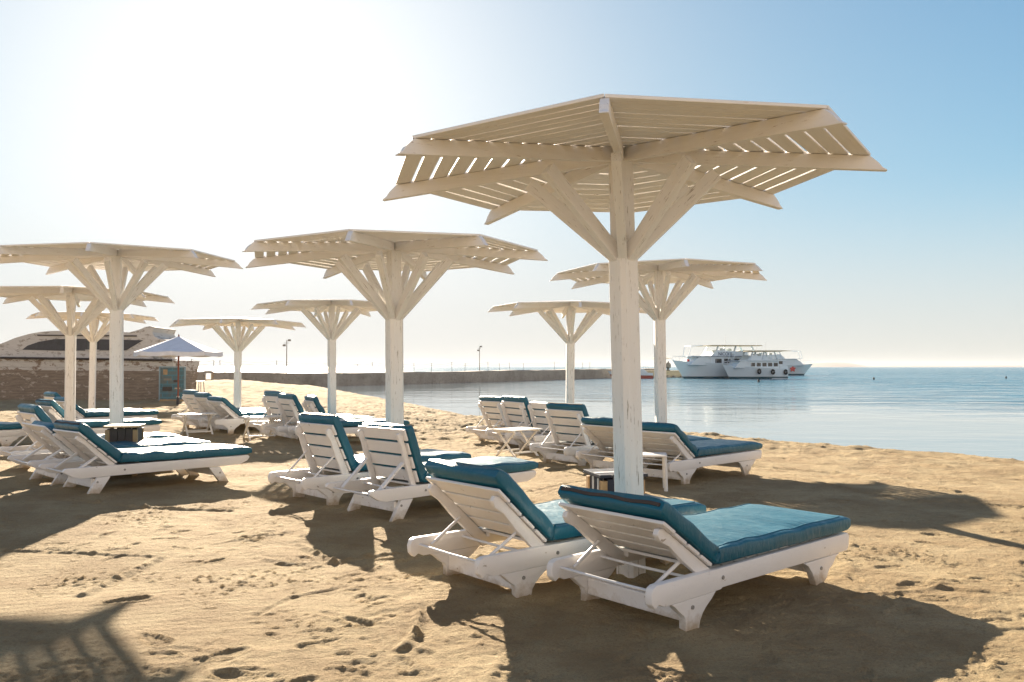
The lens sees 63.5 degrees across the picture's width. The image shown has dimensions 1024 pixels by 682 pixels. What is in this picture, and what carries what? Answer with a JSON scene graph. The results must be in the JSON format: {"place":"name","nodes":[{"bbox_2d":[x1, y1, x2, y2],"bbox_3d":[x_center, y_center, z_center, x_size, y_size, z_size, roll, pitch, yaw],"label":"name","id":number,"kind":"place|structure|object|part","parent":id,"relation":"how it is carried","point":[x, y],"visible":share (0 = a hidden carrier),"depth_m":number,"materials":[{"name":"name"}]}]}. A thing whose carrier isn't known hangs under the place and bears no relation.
{"place":"outdoors","nodes":[
{"label":"outdoors","id":0,"kind":"place"},
{"bbox_2d":[0,375,1023,681],"bbox_3d":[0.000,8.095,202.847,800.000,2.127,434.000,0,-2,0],"label":"sand beach","id":1,"kind":"structure","parent":0,"point":[248,573],"depth_m":5.09,"materials":[{"name":"beige sand"}]},
{"bbox_2d":[0,422,26,446],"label":"sun lounger","id":2,"kind":"object","parent":1,"relation":"on","point":[8,430],"visible":0.74,"depth_m":13.89,"materials":[{"name":"paint"}]},
{"bbox_2d":[0,286,173,420],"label":"slatted umbrella","id":3,"kind":"object","parent":1,"relation":"on","point":[72,296],"visible":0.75,"depth_m":13.65,"materials":[{"name":"paint"}]},
{"bbox_2d":[43,392,137,410],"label":"sun lounger","id":4,"kind":"object","parent":1,"relation":"on","point":[50,395],"visible":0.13,"depth_m":18.14,"materials":[{"name":"paint"}]},
{"bbox_2d":[0,403,181,467],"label":"sun lounger","id":5,"kind":"object","parent":1,"relation":"on","point":[30,413],"visible":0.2,"depth_m":10.46,"materials":[{"name":"paint"}]},
{"bbox_2d":[26,311,157,408],"bbox_3d":[-11.069,0.934,21.864,2.969,3.460,2.969,0,-2,6],"label":"slatted umbrella","id":6,"kind":"object","parent":1,"relation":"on","point":[93,337],"visible":0.59,"depth_m":21.78,"materials":[{"name":"paint"}]},
{"bbox_2d":[35,399,161,433],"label":"sun lounger","id":7,"kind":"object","parent":1,"relation":"on","point":[53,410],"visible":0.45,"depth_m":14.31,"materials":[{"name":"paint"}]},
{"bbox_2d":[0,326,198,399],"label":"building","id":8,"kind":"structure","parent":1,"relation":"on","point":[32,366],"depth_m":32.76,"materials":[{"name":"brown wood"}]},
{"bbox_3d":[-16.728,0.168,33.006,0.480,0.360,0.030,0,-2,-2],"label":"window","id":9,"kind":"part","parent":8,"relation":"part of","materials":[{"name":"glass"}]},
{"bbox_2d":[53,397,158,419],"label":"sun lounger","id":10,"kind":"object","parent":1,"relation":"on","point":[81,413],"visible":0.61,"depth_m":17.37,"materials":[{"name":"paint"}]},
{"bbox_2d":[7,420,210,485],"bbox_3d":[-4.713,1.287,9.820,0.764,0.729,2.062,-1,-2,43],"label":"sun lounger","id":11,"kind":"object","parent":1,"relation":"on","point":[60,451],"visible":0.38,"depth_m":9.44,"materials":[{"name":"paint"}]},
{"bbox_2d":[0,242,242,424],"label":"slatted umbrella","id":12,"kind":"object","parent":1,"relation":"on","point":[83,262],"visible":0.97,"depth_m":11.50,"materials":[{"name":"paint"}]},
{"bbox_2d":[103,423,145,475],"bbox_3d":[-4.720,1.356,10.083,0.396,0.669,0.400,0,-2,-12],"label":"wooden box","id":13,"kind":"object","parent":1,"relation":"on","point":[125,432],"visible":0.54,"depth_m":9.94,"materials":[{"name":"brown wood"}]},
{"bbox_2d":[38,419,251,493],"bbox_3d":[-4.016,1.250,9.215,0.764,0.801,2.062,-2,-3,43],"label":"sun lounger","id":14,"kind":"object","parent":1,"relation":"on","point":[104,461],"visible":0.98,"depth_m":8.83,"materials":[{"name":"paint"}]},
{"bbox_2d":[159,366,185,400],"bbox_3d":[-12.950,1.667,31.563,0.990,1.395,0.102,0,-2,-2],"label":"notice board","id":15,"kind":"object","parent":1,"relation":"on","point":[167,384],"visible":0.76,"depth_m":31.54,"materials":[{"name":"teal wood"}]},
{"bbox_2d":[133,334,222,404],"bbox_3d":[-11.334,1.089,28.117,2.821,2.650,2.821,0,-2,0],"label":"market parasol","id":16,"kind":"object","parent":1,"relation":"on","point":[178,346],"visible":0.99,"depth_m":27.42,"materials":[{"name":"fabric"}]},
{"bbox_2d":[177,412,216,436],"bbox_3d":[-6.276,1.668,16.505,0.660,0.447,0.472,1,-2,-34],"label":"side table","id":17,"kind":"object","parent":1,"relation":"on","point":[185,416],"visible":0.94,"depth_m":16.48,"materials":[{"name":"paint"}]},
{"bbox_2d":[195,381,204,391],"bbox_3d":[-13.105,2.041,34.745,0.400,0.731,0.400,0,-2,0],"label":"side table","id":18,"kind":"object","parent":1,"relation":"on","point":[200,385],"visible":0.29,"depth_m":34.63,"materials":[{"name":"white wood"}]},
{"bbox_2d":[171,390,261,428],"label":"sun lounger","id":19,"kind":"object","parent":1,"relation":"on","point":[189,395],"visible":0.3,"depth_m":18.39,"materials":[{"name":"paint"}]},
{"bbox_2d":[187,392,264,429],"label":"sun lounger","id":20,"kind":"object","parent":1,"relation":"on","point":[200,400],"visible":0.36,"depth_m":17.79,"materials":[{"name":"paint"}]},
{"bbox_2d":[169,317,306,407],"bbox_3d":[-6.515,1.157,19.658,2.969,3.460,2.969,1,-2,-27],"label":"slatted umbrella","id":21,"kind":"object","parent":1,"relation":"on","point":[238,342],"visible":0.98,"depth_m":19.58,"materials":[{"name":"paint"}]},
{"bbox_2d":[200,396,305,433],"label":"sun lounger","id":22,"kind":"object","parent":1,"relation":"on","point":[223,408],"visible":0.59,"depth_m":16.97,"materials":[{"name":"paint"}]},
{"bbox_2d":[239,415,280,440],"bbox_3d":[-4.738,1.639,15.534,0.660,0.447,0.472,1,-2,-32],"label":"folding table","id":23,"kind":"object","parent":1,"relation":"on","point":[245,418],"visible":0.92,"depth_m":15.48,"materials":[{"name":"paint"}]},
{"bbox_2d":[248,391,352,434],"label":"sun lounger","id":24,"kind":"object","parent":1,"relation":"on","point":[270,397],"visible":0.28,"depth_m":16.21,"materials":[{"name":"paint"}]},
{"bbox_2d":[250,299,376,414],"bbox_3d":[-3.680,0.881,16.852,2.968,3.460,2.969,-2,-2,42],"label":"slatted umbrella","id":25,"kind":"object","parent":1,"relation":"on","point":[330,329],"visible":0.9,"depth_m":16.76,"materials":[{"name":"paint"}]},
{"bbox_2d":[262,393,375,438],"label":"sun lounger","id":26,"kind":"object","parent":1,"relation":"on","point":[290,407],"visible":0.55,"depth_m":15.44,"materials":[{"name":"paint"}]},
{"bbox_2d":[287,395,409,434],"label":"sun lounger","id":27,"kind":"object","parent":1,"relation":"on","point":[312,404],"visible":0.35,"depth_m":14.70,"materials":[{"name":"paint"}]},
{"bbox_2d":[268,413,470,505],"bbox_3d":[-1.458,1.208,8.779,2.064,0.936,0.765,1,-3,-42],"label":"sun lounger","id":28,"kind":"object","parent":1,"relation":"on","point":[328,447],"visible":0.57,"depth_m":8.34,"materials":[{"name":"paint"}]},
{"bbox_2d":[242,229,547,486],"bbox_3d":[-1.226,0.687,8.546,2.969,3.460,2.969,-1,-2,29],"label":"slatted umbrella","id":29,"kind":"object","parent":1,"relation":"on","point":[388,255],"visible":0.98,"depth_m":8.47,"materials":[{"name":"paint"}]},
{"bbox_2d":[325,422,538,521],"bbox_3d":[-0.720,1.204,8.014,2.062,0.880,0.762,1,-2,-44],"label":"sun lounger","id":30,"kind":"object","parent":1,"relation":"on","point":[392,455],"visible":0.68,"depth_m":7.59,"materials":[{"name":"paint"}]},
{"bbox_2d":[466,395,507,440],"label":"sun lounger","id":31,"kind":"object","parent":1,"relation":"on","point":[490,406],"visible":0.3,"depth_m":15.27,"materials":[{"name":"paint"}]},
{"bbox_2d":[485,395,541,448],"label":"sun lounger","id":32,"kind":"object","parent":1,"relation":"on","point":[516,413],"visible":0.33,"depth_m":14.37,"materials":[{"name":"paint"}]},
{"bbox_2d":[491,427,542,457],"bbox_3d":[0.080,1.587,12.882,0.660,0.447,0.472,2,-2,-43],"label":"folding table","id":33,"kind":"object","parent":1,"relation":"on","point":[509,430],"visible":0.87,"depth_m":12.82,"materials":[{"name":"paint"}]},
{"bbox_2d":[511,401,559,448],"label":"sun lounger","id":34,"kind":"object","parent":1,"relation":"on","point":[536,409],"visible":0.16,"depth_m":13.89,"materials":[{"name":"paint"}]},
{"bbox_2d":[407,459,705,597],"bbox_3d":[0.370,1.166,5.531,2.064,0.835,0.764,1,-2,-40],"label":"sun lounger","id":35,"kind":"object","parent":1,"relation":"on","point":[494,504],"visible":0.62,"depth_m":5.00,"materials":[{"name":"paint"}]},
{"bbox_2d":[529,402,597,465],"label":"sun lounger","id":36,"kind":"object","parent":1,"relation":"on","point":[564,424],"visible":0.45,"depth_m":11.69,"materials":[{"name":"paint"}]},
{"bbox_2d":[488,300,646,402],"bbox_3d":[1.124,0.950,15.834,2.969,3.459,2.969,1,-2,-25],"label":"slatted umbrella","id":37,"kind":"object","parent":1,"relation":"on","point":[569,309],"visible":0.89,"depth_m":15.77,"materials":[{"name":"paint"}]},
{"bbox_2d":[583,468,647,493],"bbox_3d":[0.820,1.335,6.582,0.396,0.604,0.400,0,-2,-14],"label":"side table","id":38,"kind":"object","parent":1,"relation":"on","point":[601,479],"visible":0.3,"depth_m":6.47,"materials":[{"name":"brown wood"}]},
{"bbox_2d":[383,93,886,577],"bbox_3d":[0.702,0.433,5.269,2.968,3.380,2.969,0,-2,-12],"label":"slatted umbrella","id":39,"kind":"object","parent":1,"relation":"on","point":[666,163],"visible":0.99,"depth_m":5.14,"materials":[{"name":"paint"}]},
{"bbox_2d":[575,417,711,468],"bbox_3d":[1.826,1.374,11.102,2.064,0.796,0.763,1,-2,-42],"label":"sun lounger","id":40,"kind":"object","parent":1,"relation":"on","point":[598,431],"visible":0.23,"depth_m":10.74,"materials":[{"name":"paint"}]},
{"bbox_2d":[643,452,667,490],"bbox_3d":[1.530,1.458,9.160,0.372,0.422,0.352,0,-2,8],"label":"side table","id":41,"kind":"object","parent":1,"relation":"on","point":[663,455],"visible":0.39,"depth_m":8.99,"materials":[{"name":"white plastic"}]},
{"bbox_2d":[550,258,766,422],"bbox_3d":[2.140,0.603,12.015,2.969,3.460,2.969,1,-2,-25],"label":"slatted umbrella","id":42,"kind":"object","parent":1,"relation":"on","point":[655,305],"visible":0.91,"depth_m":11.94,"materials":[{"name":"paint"}]},
{"bbox_2d":[547,485,850,630],"bbox_3d":[1.198,1.184,4.964,2.064,0.763,0.766,1,-2,-42],"label":"sun lounger","id":43,"kind":"object","parent":1,"relation":"on","point":[713,551],"visible":0.98,"depth_m":4.57,"materials":[{"name":"paint"}]},
{"bbox_2d":[642,422,762,483],"bbox_3d":[2.260,1.350,10.280,2.064,0.780,0.763,1,-2,-44],"label":"sun lounger","id":44,"kind":"object","parent":1,"relation":"on","point":[673,441],"visible":0.84,"depth_m":9.81,"materials":[{"name":"paint"}]},
{"bbox_2d":[0,0,1023,365],"label":"sky","id":45,"kind":"structure","parent":0,"point":[215,127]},
{"bbox_2d":[198,366,1023,460],"bbox_3d":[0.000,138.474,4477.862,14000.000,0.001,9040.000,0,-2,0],"label":"sea","id":46,"kind":"structure","parent":0,"point":[977,411],"depth_m":39.04,"materials":[{"name":"liquid"}]},
{"bbox_2d":[197,368,653,385],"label":"breakwater","id":47,"kind":"object","parent":46,"relation":"in","point":[342,379],"visible":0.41,"depth_m":79.00,"materials":[{"name":"concrete"}]},
{"bbox_2d":[283,339,290,372],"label":"lamp post","id":48,"kind":"object","parent":47,"relation":"on","point":[286,352],"visible":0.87,"depth_m":67.00,"materials":[{"name":"grey metal"}]},
{"bbox_2d":[666,361,670,370],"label":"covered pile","id":49,"kind":"object","parent":47,"relation":"on","point":[668,365],"visible":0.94,"depth_m":121.13,"materials":[{"name":"white"}]},
{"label":"wire post","id":50,"kind":"object","parent":47,"relation":"on","visible":0},
{"bbox_2d":[192,359,586,367],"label":"wire","id":51,"kind":"object","parent":50,"relation":"attached to","point":[355,364],"visible":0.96,"depth_m":71.67,"materials":[{"name":"metal"}]},
{"bbox_2d":[608,369,652,378],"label":"red boat","id":52,"kind":"object","parent":46,"relation":"on","point":[645,374],"visible":0.3,"depth_m":111.78,"materials":[{"name":"paint"}]},
{"bbox_2d":[646,370,680,376],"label":"jetty head","id":53,"kind":"object","parent":46,"relation":"in","point":[676,373],"depth_m":122.87},
{"bbox_2d":[672,336,761,378],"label":"motor yacht","id":54,"kind":"object","parent":46,"relation":"on","point":[708,364],"visible":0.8,"depth_m":112.37,"materials":[{"name":"paint"}]},
{"bbox_2d":[722,345,787,378],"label":"motor yacht","id":55,"kind":"object","parent":46,"relation":"on","point":[755,366],"visible":0.94,"depth_m":110.05,"materials":[{"name":"paint"}]},
{"bbox_2d":[738,344,812,374],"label":"motor yacht","id":56,"kind":"object","parent":46,"relation":"on","point":[796,367],"visible":0.3,"depth_m":152.51,"materials":[{"name":"paint"}]},
{"bbox_2d":[803,363,1023,366],"bbox_3d":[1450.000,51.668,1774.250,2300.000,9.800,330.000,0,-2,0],"label":"island hills","id":57,"kind":"structure","parent":0,"point":[833,365],"depth_m":1662.57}
]}

